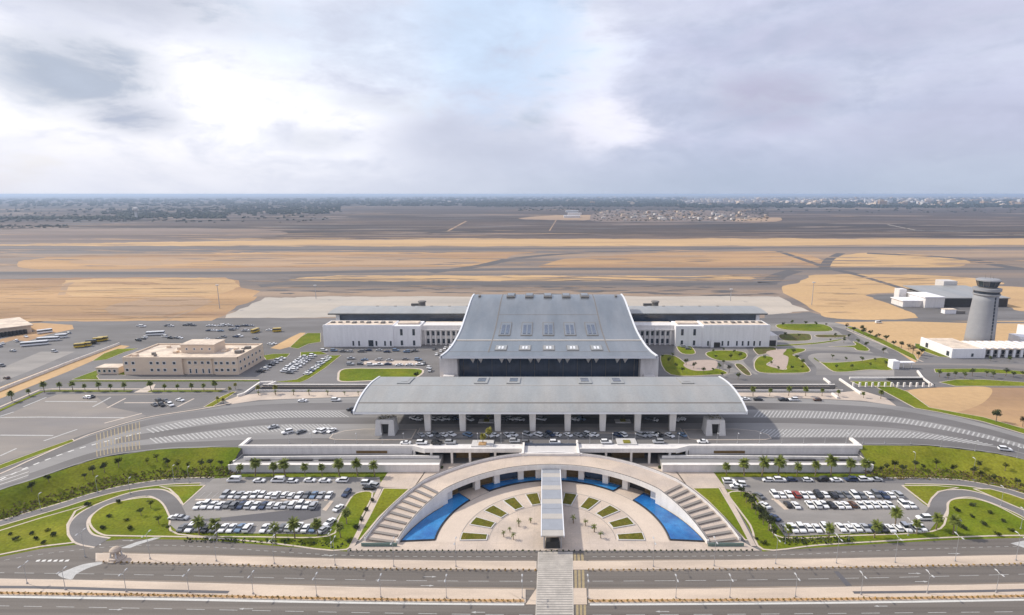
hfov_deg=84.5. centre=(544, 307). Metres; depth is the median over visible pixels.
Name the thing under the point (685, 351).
lawn
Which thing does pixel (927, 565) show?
lane marking
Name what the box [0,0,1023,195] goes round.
sky
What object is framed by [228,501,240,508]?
parked car
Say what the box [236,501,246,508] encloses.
parked car
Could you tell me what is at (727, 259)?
sand field
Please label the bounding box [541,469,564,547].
covered walkway
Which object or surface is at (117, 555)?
stone monument
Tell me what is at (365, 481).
parked car
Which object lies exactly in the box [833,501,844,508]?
parked car
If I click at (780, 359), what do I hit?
plaza paving
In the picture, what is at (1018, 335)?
plant building
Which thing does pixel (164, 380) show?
hedge bed
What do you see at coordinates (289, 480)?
parked car
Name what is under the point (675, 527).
pool
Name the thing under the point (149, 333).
bus
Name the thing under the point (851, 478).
parked car
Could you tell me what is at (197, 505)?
parked car
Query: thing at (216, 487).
parking lot
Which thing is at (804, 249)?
runway
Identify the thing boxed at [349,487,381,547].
path
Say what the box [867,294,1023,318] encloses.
apron
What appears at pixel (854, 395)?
path
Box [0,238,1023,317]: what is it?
airfield
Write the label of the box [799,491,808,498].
parked car
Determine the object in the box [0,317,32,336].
cargo shed
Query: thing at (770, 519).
tree
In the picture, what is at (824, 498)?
kerb island
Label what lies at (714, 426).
door
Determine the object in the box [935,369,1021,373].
lawn
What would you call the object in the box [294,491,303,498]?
parked car
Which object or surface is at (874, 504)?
parked car
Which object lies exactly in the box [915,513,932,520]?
parked car
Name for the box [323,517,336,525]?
parked car
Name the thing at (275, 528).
palm tree
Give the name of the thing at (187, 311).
track
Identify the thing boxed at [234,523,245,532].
parked car
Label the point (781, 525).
parked car
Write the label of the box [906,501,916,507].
parked car
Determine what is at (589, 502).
planting bed
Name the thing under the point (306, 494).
parked car
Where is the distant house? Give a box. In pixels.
[878,200,886,204]
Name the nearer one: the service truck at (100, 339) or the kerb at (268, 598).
the kerb at (268, 598)
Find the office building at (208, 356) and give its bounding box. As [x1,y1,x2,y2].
[122,339,263,374]
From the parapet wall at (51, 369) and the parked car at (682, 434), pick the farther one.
the parapet wall at (51, 369)
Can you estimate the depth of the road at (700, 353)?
365.11 m
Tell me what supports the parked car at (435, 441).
on the road at (67, 463)
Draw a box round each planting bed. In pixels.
[461,533,486,538]
[471,517,494,526]
[485,505,506,516]
[504,497,522,508]
[526,493,539,504]
[563,493,576,504]
[581,497,598,508]
[597,505,618,516]
[609,517,632,526]
[617,533,643,538]
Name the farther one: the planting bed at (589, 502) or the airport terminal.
the airport terminal
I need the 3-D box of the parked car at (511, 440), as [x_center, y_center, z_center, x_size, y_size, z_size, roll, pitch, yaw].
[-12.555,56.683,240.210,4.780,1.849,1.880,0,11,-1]
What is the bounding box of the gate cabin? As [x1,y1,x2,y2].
[887,359,914,368]
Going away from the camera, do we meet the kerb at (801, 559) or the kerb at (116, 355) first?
the kerb at (801, 559)
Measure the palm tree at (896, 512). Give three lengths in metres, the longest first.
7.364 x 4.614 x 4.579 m
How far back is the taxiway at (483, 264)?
955.43 m
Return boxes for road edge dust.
[102,562,533,571]
[103,552,534,560]
[103,579,534,589]
[588,554,1023,560]
[588,564,1023,570]
[588,582,1023,588]
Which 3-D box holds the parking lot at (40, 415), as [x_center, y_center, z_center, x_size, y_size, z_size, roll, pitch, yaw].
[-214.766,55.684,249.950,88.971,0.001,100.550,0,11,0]
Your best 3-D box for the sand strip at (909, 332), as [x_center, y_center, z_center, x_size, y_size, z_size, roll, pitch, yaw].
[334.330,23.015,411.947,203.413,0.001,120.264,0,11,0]
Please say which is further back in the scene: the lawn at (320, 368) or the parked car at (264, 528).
the lawn at (320, 368)
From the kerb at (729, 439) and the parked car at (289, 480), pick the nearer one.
the parked car at (289, 480)
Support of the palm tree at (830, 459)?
on the lawn at (719, 475)
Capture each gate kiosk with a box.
[375,414,398,435]
[701,414,725,435]
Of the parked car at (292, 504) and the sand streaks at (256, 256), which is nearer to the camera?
the parked car at (292, 504)
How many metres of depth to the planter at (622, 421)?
261.28 m
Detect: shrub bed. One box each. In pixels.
[0,465,239,518]
[184,537,346,547]
[781,535,855,544]
[864,467,1023,491]
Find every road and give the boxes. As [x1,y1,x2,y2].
[0,397,1023,489]
[0,403,1023,472]
[0,437,1023,488]
[0,477,213,524]
[0,538,1023,614]
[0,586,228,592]
[69,489,185,546]
[203,506,320,520]
[695,346,756,375]
[722,374,1023,387]
[743,347,767,374]
[798,351,878,377]
[829,319,1023,322]
[832,327,919,368]
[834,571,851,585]
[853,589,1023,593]
[882,478,1023,497]
[906,365,1005,369]
[925,490,1023,516]
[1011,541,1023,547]
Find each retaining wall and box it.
[228,438,443,471]
[657,438,873,471]
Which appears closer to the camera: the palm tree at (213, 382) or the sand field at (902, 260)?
the palm tree at (213, 382)
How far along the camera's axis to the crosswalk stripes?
157.39 m
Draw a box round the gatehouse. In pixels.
[95,364,123,373]
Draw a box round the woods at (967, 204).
[679,197,1023,207]
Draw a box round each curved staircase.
[361,451,550,545]
[551,451,743,545]
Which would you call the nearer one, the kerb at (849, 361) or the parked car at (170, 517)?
the parked car at (170, 517)
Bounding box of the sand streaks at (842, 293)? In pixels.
[826,288,855,312]
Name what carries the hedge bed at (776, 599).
on the median at (845, 592)
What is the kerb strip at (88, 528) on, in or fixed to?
on the lawn at (381, 475)
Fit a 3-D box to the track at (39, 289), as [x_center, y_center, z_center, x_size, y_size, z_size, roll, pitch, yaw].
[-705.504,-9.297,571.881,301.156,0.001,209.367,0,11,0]
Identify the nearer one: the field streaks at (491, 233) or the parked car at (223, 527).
the parked car at (223, 527)
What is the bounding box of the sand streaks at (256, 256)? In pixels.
[0,253,1005,266]
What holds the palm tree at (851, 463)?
on the lawn at (719, 475)
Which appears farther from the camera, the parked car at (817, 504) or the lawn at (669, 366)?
the lawn at (669, 366)
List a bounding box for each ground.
[0,195,1023,551]
[0,228,286,243]
[519,215,589,219]
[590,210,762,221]
[731,218,781,222]
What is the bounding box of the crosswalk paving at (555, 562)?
[535,552,573,614]
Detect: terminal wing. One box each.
[322,321,462,346]
[634,321,777,346]
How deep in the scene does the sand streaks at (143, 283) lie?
587.17 m
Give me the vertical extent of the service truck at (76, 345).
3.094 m
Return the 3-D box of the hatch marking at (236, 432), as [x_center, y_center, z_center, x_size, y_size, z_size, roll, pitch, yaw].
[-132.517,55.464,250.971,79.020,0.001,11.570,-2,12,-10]
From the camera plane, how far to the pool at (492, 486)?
217.61 m
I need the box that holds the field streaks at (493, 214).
[42,209,869,235]
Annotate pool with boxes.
[400,493,469,541]
[480,477,540,491]
[561,477,621,491]
[633,493,704,541]
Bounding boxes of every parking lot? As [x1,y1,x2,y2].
[0,393,218,462]
[96,394,217,415]
[170,477,380,533]
[721,477,935,535]
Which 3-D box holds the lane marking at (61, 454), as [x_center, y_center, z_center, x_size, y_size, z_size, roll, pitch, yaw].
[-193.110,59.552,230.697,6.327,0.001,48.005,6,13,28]
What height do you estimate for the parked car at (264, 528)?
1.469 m
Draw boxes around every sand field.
[0,239,1023,246]
[0,270,1023,273]
[0,277,259,321]
[17,252,531,269]
[62,278,239,296]
[70,256,226,265]
[104,297,210,315]
[222,255,480,265]
[296,275,751,281]
[539,251,821,267]
[782,274,1023,319]
[830,253,969,266]
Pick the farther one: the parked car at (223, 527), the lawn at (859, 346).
the lawn at (859, 346)
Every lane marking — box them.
[0,417,124,417]
[0,433,138,479]
[0,435,52,435]
[0,467,29,485]
[0,572,424,580]
[7,545,531,559]
[27,606,503,614]
[45,401,96,401]
[58,562,102,578]
[103,561,535,570]
[122,538,157,547]
[125,402,166,402]
[588,562,1021,570]
[593,546,1008,556]
[660,611,1012,614]
[666,574,1008,580]
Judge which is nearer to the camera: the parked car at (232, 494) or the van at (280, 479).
the parked car at (232, 494)
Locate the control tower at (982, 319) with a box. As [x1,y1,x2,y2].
[963,275,1002,340]
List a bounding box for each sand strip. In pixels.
[0,323,73,342]
[0,345,128,397]
[271,333,304,348]
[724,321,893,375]
[836,321,1023,361]
[905,387,1023,427]
[908,386,991,411]
[909,363,1023,368]
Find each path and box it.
[0,388,225,406]
[82,379,258,379]
[136,384,155,391]
[226,392,361,403]
[262,386,365,386]
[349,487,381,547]
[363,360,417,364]
[436,482,668,541]
[720,487,755,545]
[733,386,828,386]
[739,390,895,405]
[848,330,922,361]
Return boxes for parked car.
[167,514,179,519]
[174,514,189,520]
[176,523,188,531]
[184,521,193,531]
[192,501,203,508]
[193,522,206,531]
[199,499,211,508]
[200,525,210,532]
[207,501,218,508]
[214,501,225,508]
[217,523,229,532]
[219,489,230,498]
[222,500,233,508]
[225,523,237,532]
[227,491,237,498]
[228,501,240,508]
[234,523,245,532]
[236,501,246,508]
[241,523,253,532]
[243,501,254,508]
[250,501,261,509]
[252,478,265,482]
[257,490,266,497]
[258,501,268,508]
[259,523,269,532]
[264,492,273,498]
[266,502,275,508]
[267,424,278,428]
[271,491,281,498]
[273,502,282,508]
[276,523,286,531]
[280,491,289,497]
[280,501,289,508]
[281,428,292,434]
[287,478,298,482]
[287,492,295,498]
[287,500,297,508]
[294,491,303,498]
[295,429,306,433]
[295,499,304,508]
[300,524,309,532]
[302,491,311,498]
[302,501,311,508]
[303,477,316,482]
[309,491,318,498]
[309,501,318,508]
[316,525,330,533]
[318,427,329,432]
[318,478,331,482]
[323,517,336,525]
[325,491,333,498]
[326,428,336,432]
[330,397,340,401]
[332,504,344,511]
[335,477,348,482]
[341,488,351,496]
[360,479,372,484]
[362,485,375,489]
[367,481,379,487]
[400,440,410,444]
[416,439,427,444]
[424,432,432,436]
[431,431,440,437]
[431,439,442,444]
[444,439,455,444]
[462,431,472,436]
[466,415,473,421]
[509,432,518,436]
[509,438,519,442]
[521,439,532,443]
[522,430,532,436]
[532,431,542,436]
[536,415,546,420]
[545,430,554,436]
[549,439,560,442]
[563,432,572,436]
[572,432,582,436]
[583,430,593,436]
[600,439,611,443]
[613,432,622,437]
[619,431,627,436]
[636,431,646,437]
[644,416,653,420]
[652,438,663,443]
[664,432,674,437]
[677,432,686,436]
[697,439,708,443]
[722,477,734,483]
[729,483,742,487]
[733,480,745,486]
[753,492,765,499]
[758,501,770,508]
[762,477,772,481]
[769,489,779,497]
[769,513,781,521]
[773,476,786,481]
[777,491,786,498]
[779,523,785,531]
[783,501,792,507]
[786,476,797,481]
[788,397,798,400]
[791,491,801,498]
[791,501,800,508]
[795,522,806,532]
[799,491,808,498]
[802,477,813,481]
[803,523,813,531]
[804,500,814,508]
[805,491,815,498]
[811,500,822,507]
[811,523,822,532]
[813,489,823,498]
[815,476,828,481]
[818,500,829,507]
[819,521,826,531]
[820,491,829,497]
[826,501,836,508]
[827,491,838,498]
[829,477,842,481]
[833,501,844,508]
[834,490,844,497]
[834,522,846,531]
[840,501,851,508]
[841,491,852,497]
[843,476,857,481]
[843,524,855,532]
[847,501,857,507]
[849,489,860,498]
[851,523,862,531]
[855,501,866,508]
[856,491,867,498]
[857,476,871,481]
[859,523,871,531]
[861,500,873,508]
[863,491,874,497]
[868,500,880,507]
[870,477,882,481]
[870,489,881,497]
[876,501,887,507]
[883,500,895,507]
[884,491,896,497]
[884,524,896,532]
[891,490,903,497]
[892,524,903,531]
[897,499,909,507]
[899,521,912,531]
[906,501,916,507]
[908,523,921,532]
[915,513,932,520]
[921,523,927,531]
[997,445,1012,451]
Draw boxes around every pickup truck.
[233,491,245,498]
[241,491,252,498]
[249,490,260,497]
[292,522,303,531]
[316,491,325,498]
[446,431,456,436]
[784,490,793,497]
[787,522,798,532]
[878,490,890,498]
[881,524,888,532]
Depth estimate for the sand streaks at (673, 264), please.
883.55 m
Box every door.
[368,340,373,346]
[382,424,388,432]
[712,424,717,432]
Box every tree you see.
[6,390,14,400]
[27,481,36,491]
[39,381,47,392]
[42,475,50,480]
[67,380,75,390]
[88,465,95,473]
[95,381,101,390]
[99,461,107,472]
[114,456,122,467]
[146,380,152,390]
[190,514,204,534]
[207,517,220,536]
[211,380,217,389]
[235,463,243,474]
[249,457,261,475]
[268,462,277,475]
[268,521,279,538]
[277,457,289,475]
[285,516,301,538]
[299,462,308,475]
[310,518,322,535]
[317,463,325,475]
[331,458,343,475]
[334,521,343,537]
[341,506,351,523]
[351,457,361,475]
[368,460,377,475]
[479,433,485,442]
[485,427,492,438]
[721,462,730,475]
[738,457,750,475]
[738,485,744,495]
[747,493,756,508]
[754,505,764,516]
[758,455,770,475]
[758,511,768,524]
[763,515,775,530]
[769,525,777,537]
[773,454,787,475]
[784,523,794,537]
[786,385,792,395]
[793,461,802,475]
[812,460,821,475]
[824,453,838,475]
[825,521,834,537]
[845,457,857,475]
[859,458,872,475]
[871,519,883,537]
[889,505,903,524]
[891,460,898,469]
[912,519,922,533]
[930,512,943,529]
[946,513,962,534]
[970,466,978,473]
[992,409,1002,421]
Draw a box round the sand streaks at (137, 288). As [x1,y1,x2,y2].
[0,279,236,317]
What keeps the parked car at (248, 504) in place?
on the parking lot at (216, 487)
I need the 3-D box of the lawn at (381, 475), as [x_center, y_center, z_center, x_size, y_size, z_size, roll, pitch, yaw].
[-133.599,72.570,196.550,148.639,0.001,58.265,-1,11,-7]
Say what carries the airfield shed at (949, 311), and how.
on the airfield at (9, 260)
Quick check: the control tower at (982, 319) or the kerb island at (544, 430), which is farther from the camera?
the control tower at (982, 319)
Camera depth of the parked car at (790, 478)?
219.13 m
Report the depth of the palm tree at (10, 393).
286.57 m
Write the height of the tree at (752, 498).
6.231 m
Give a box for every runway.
[0,246,1023,252]
[0,247,1005,250]
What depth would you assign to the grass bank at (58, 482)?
222.21 m
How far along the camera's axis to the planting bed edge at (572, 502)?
205.38 m
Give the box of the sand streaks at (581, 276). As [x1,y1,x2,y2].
[274,274,778,281]
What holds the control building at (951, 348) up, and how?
on the ground at (426, 219)
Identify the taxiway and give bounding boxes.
[0,268,1018,273]
[259,270,802,286]
[426,248,750,272]
[776,251,858,273]
[819,253,844,266]
[819,267,906,288]
[867,253,1023,269]
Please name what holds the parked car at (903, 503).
on the parking lot at (806, 514)
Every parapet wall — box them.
[0,343,119,390]
[237,381,272,396]
[839,378,861,394]
[917,370,933,385]
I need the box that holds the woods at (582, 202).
[324,196,685,206]
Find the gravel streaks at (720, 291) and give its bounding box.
[273,285,773,295]
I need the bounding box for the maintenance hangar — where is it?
[890,279,1009,307]
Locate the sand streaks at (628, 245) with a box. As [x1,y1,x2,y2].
[18,244,1012,245]
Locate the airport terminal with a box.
[439,293,658,376]
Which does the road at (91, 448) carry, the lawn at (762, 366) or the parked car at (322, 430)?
the parked car at (322, 430)
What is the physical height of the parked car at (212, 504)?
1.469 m
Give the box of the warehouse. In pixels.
[564,215,580,217]
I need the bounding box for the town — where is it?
[383,196,1023,201]
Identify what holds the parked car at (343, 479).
on the parking lot at (216, 487)
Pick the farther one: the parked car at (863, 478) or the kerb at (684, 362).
the kerb at (684, 362)
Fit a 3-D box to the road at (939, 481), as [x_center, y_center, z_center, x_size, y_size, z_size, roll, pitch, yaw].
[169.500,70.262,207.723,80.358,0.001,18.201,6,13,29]
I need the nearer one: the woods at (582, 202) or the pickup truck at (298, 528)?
the pickup truck at (298, 528)
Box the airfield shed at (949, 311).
[941,308,964,313]
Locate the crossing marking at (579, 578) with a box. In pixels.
[573,554,585,614]
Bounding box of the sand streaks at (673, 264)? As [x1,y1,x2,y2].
[198,255,1023,266]
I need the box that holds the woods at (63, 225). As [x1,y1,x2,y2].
[0,201,1015,227]
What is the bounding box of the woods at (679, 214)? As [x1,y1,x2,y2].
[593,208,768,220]
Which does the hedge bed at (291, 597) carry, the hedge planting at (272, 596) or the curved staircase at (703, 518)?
the hedge planting at (272, 596)
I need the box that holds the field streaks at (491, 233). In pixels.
[0,231,1023,237]
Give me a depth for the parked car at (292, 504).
200.68 m
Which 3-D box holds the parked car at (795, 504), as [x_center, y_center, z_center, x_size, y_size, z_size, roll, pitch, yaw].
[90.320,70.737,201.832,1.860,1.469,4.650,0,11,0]
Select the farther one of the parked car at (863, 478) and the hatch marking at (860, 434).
the hatch marking at (860, 434)
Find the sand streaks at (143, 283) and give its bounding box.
[0,282,203,318]
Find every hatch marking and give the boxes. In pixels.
[147,411,347,432]
[150,424,336,442]
[754,411,1023,447]
[760,429,992,444]
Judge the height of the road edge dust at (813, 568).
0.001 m
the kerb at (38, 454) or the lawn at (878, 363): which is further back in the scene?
the lawn at (878, 363)
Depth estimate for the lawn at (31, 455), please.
228.85 m
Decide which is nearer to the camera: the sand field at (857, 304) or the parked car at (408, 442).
the parked car at (408, 442)
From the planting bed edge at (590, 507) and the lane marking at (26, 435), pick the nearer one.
the planting bed edge at (590, 507)
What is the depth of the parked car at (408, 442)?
237.82 m
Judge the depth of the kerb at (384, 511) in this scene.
201.16 m
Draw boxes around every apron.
[0,318,335,385]
[0,352,72,381]
[225,296,807,317]
[765,312,834,323]
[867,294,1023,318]
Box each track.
[1,283,66,297]
[58,282,74,294]
[110,297,191,297]
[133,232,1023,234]
[162,301,211,320]
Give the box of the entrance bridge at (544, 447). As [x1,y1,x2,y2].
[521,440,579,455]
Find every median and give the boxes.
[0,579,524,601]
[97,554,534,568]
[526,590,535,604]
[573,561,586,569]
[573,588,586,604]
[587,555,1023,568]
[590,584,1023,598]
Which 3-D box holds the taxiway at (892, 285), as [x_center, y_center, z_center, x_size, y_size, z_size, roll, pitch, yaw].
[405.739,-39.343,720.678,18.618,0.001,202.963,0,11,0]
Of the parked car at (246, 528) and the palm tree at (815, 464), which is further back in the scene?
the palm tree at (815, 464)
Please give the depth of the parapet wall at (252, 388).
306.42 m
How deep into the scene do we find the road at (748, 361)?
359.62 m
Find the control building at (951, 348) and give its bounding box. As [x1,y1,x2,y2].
[920,337,1023,357]
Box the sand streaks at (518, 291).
[266,285,758,294]
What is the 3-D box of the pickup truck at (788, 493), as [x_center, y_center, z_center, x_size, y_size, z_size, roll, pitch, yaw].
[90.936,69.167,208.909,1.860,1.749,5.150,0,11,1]
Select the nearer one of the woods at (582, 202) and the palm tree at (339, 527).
the palm tree at (339, 527)
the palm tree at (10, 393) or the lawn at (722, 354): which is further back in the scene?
the lawn at (722, 354)
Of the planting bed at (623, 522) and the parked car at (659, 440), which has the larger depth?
the parked car at (659, 440)
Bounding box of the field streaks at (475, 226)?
[39,207,984,230]
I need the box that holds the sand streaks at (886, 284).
[824,276,967,285]
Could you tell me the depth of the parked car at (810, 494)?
207.85 m
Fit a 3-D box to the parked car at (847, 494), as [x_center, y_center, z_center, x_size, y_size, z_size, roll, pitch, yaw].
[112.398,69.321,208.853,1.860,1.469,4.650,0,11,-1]
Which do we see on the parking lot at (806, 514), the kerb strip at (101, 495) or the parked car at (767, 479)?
the parked car at (767, 479)
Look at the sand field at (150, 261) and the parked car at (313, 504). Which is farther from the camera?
the sand field at (150, 261)
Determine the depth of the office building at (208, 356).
332.02 m
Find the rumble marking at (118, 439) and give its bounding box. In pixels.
[96,422,139,456]
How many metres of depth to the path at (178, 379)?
321.52 m
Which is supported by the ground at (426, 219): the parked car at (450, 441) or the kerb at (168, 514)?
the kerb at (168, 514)
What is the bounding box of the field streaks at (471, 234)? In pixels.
[0,207,1023,235]
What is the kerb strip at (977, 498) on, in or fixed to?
on the lawn at (719, 475)
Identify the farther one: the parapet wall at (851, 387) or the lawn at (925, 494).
the parapet wall at (851, 387)
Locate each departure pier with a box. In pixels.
[328,300,467,321]
[628,300,767,321]
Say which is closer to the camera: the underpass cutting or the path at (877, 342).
the underpass cutting
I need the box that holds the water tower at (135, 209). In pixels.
[132,207,137,216]
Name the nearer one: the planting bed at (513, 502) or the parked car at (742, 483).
the planting bed at (513, 502)
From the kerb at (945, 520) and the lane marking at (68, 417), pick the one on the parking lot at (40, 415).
the lane marking at (68, 417)
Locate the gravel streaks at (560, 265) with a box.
[40,252,1023,266]
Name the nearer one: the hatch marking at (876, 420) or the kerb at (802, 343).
the hatch marking at (876, 420)
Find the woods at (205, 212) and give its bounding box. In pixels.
[0,198,341,219]
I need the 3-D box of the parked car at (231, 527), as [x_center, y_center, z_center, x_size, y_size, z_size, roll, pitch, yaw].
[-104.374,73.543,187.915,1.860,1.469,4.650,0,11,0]
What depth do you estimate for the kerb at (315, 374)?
328.54 m
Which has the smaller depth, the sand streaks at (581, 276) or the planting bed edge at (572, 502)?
the planting bed edge at (572, 502)
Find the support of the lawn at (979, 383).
on the kerb at (969, 379)
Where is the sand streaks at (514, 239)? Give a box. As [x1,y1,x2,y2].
[228,237,1023,239]
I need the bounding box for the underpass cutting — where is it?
[255,384,842,390]
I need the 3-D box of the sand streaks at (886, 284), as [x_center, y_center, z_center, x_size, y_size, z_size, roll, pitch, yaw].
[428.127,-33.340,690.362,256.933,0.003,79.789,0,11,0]
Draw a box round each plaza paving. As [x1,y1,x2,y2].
[351,464,755,549]
[379,472,424,488]
[677,472,723,487]
[684,360,717,370]
[766,349,787,369]
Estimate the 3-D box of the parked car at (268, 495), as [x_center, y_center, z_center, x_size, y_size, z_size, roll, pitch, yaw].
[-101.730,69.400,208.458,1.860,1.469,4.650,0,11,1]
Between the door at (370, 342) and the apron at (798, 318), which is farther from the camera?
the apron at (798, 318)
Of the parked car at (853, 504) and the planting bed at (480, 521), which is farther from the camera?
the parked car at (853, 504)
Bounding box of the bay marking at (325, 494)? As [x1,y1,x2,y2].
[182,492,903,532]
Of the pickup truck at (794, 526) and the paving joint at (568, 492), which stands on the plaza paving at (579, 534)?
the paving joint at (568, 492)
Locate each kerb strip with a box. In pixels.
[0,403,229,473]
[0,477,208,525]
[69,489,180,547]
[890,477,1023,493]
[928,489,1023,517]
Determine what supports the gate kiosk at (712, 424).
on the road at (91, 448)
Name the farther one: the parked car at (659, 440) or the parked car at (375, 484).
the parked car at (659, 440)
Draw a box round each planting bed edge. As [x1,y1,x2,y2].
[460,532,487,540]
[469,517,495,528]
[484,505,507,517]
[503,497,523,510]
[525,493,540,505]
[562,493,577,505]
[579,497,599,510]
[595,505,619,518]
[608,517,634,528]
[616,532,644,540]
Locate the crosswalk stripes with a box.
[536,572,572,614]
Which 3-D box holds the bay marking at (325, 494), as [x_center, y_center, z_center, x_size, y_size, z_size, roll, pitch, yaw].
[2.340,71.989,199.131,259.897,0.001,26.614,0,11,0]
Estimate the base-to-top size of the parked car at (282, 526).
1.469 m
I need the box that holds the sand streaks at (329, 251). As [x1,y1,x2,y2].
[0,249,1012,252]
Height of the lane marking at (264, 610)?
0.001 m
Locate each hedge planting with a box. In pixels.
[0,591,520,601]
[350,549,752,551]
[588,594,1023,601]
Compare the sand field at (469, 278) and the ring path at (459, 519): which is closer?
the ring path at (459, 519)
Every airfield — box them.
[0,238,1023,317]
[253,285,787,296]
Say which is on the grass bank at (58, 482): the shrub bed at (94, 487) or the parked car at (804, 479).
the shrub bed at (94, 487)
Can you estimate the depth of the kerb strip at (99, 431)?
250.56 m
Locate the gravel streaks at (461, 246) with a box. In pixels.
[193,245,1023,247]
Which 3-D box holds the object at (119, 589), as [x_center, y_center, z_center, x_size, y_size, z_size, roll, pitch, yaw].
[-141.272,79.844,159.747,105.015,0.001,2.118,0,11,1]
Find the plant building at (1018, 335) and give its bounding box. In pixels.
[1008,324,1023,340]
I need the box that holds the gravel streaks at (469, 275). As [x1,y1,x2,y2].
[274,275,701,280]
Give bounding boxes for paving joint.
[436,481,668,538]
[460,492,644,536]
[489,506,615,538]
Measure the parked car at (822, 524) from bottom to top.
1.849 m
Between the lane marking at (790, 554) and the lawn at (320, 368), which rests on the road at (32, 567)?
the lane marking at (790, 554)
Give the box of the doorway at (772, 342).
[769,340,775,345]
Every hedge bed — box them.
[0,390,132,410]
[0,592,523,601]
[71,380,259,380]
[148,390,221,391]
[590,595,1021,601]
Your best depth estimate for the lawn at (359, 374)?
332.16 m
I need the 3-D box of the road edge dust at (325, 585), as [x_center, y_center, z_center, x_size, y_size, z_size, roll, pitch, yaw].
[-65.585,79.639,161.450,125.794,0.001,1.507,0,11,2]
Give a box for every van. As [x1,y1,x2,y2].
[226,475,241,481]
[270,476,284,482]
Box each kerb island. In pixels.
[195,499,327,500]
[330,429,414,438]
[418,428,681,432]
[685,429,769,438]
[772,497,893,499]
[774,499,786,508]
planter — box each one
[471,440,493,446]
[478,419,493,422]
[614,419,630,422]
[616,438,636,444]
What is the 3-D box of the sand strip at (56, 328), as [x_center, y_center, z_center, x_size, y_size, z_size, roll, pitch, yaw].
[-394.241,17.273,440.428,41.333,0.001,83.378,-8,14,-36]
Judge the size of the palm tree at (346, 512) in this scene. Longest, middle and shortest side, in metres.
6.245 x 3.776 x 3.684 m
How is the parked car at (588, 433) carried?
on the road at (91, 448)
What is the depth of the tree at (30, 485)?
204.76 m
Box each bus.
[20,340,48,346]
[36,328,52,333]
[36,336,59,340]
[54,333,67,337]
[145,330,164,335]
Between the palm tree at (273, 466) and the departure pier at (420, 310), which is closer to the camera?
the palm tree at (273, 466)
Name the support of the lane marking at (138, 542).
on the road at (32, 567)
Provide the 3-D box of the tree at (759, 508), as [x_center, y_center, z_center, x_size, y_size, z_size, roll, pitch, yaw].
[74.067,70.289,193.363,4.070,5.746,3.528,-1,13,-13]
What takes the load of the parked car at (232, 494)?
on the parking lot at (216, 487)
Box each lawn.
[0,439,72,468]
[0,472,387,556]
[0,501,99,553]
[74,371,97,378]
[91,491,371,549]
[93,348,136,360]
[163,485,203,502]
[205,392,234,406]
[264,354,288,359]
[278,355,339,381]
[291,333,319,347]
[301,351,325,355]
[339,368,421,380]
[358,488,407,539]
[661,354,725,375]
[677,346,694,353]
[694,488,746,538]
[706,350,746,360]
[714,472,1023,550]
[729,492,1023,548]
[736,363,750,374]
[754,347,775,353]
[755,348,809,372]
[776,324,832,330]
[777,339,841,345]
[779,334,810,340]
[814,358,891,371]
[815,335,845,336]
[831,341,868,350]
[847,327,916,360]
[852,381,890,385]
[876,386,1023,432]
[905,486,955,503]
[915,343,947,356]
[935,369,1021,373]
[942,380,1023,385]
[977,489,1023,508]
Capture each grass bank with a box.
[0,447,240,517]
[860,445,1023,489]
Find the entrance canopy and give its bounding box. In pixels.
[353,376,747,430]
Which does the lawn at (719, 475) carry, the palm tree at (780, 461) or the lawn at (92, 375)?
the palm tree at (780, 461)
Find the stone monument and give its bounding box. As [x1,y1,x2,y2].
[107,546,125,563]
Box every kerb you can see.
[0,439,74,468]
[0,500,101,554]
[0,578,525,602]
[72,370,99,379]
[89,491,372,550]
[94,348,137,360]
[96,553,536,569]
[160,485,204,504]
[204,392,235,406]
[286,355,340,382]
[329,429,416,439]
[337,368,423,381]
[349,463,759,550]
[357,488,409,540]
[586,555,1023,569]
[588,584,1023,602]
[660,354,727,375]
[683,429,771,439]
[692,487,747,540]
[705,350,747,360]
[728,491,1023,550]
[735,363,751,375]
[754,348,810,372]
[769,339,840,346]
[778,333,811,340]
[814,334,846,337]
[820,357,892,371]
[851,329,917,360]
[875,386,1023,433]
[901,485,958,505]
[934,368,1023,374]
[940,379,1015,385]
[973,488,1023,509]
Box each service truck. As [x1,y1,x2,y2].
[73,342,84,347]
[80,341,91,346]
[85,339,96,343]
[92,337,103,341]
[250,327,259,332]
[272,327,281,331]
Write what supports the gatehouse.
on the ground at (426, 219)
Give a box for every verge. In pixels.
[0,596,523,604]
[590,599,1023,604]
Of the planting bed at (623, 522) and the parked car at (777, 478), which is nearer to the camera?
the planting bed at (623, 522)
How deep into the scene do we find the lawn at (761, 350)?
383.45 m
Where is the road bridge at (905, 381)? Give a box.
[849,377,934,386]

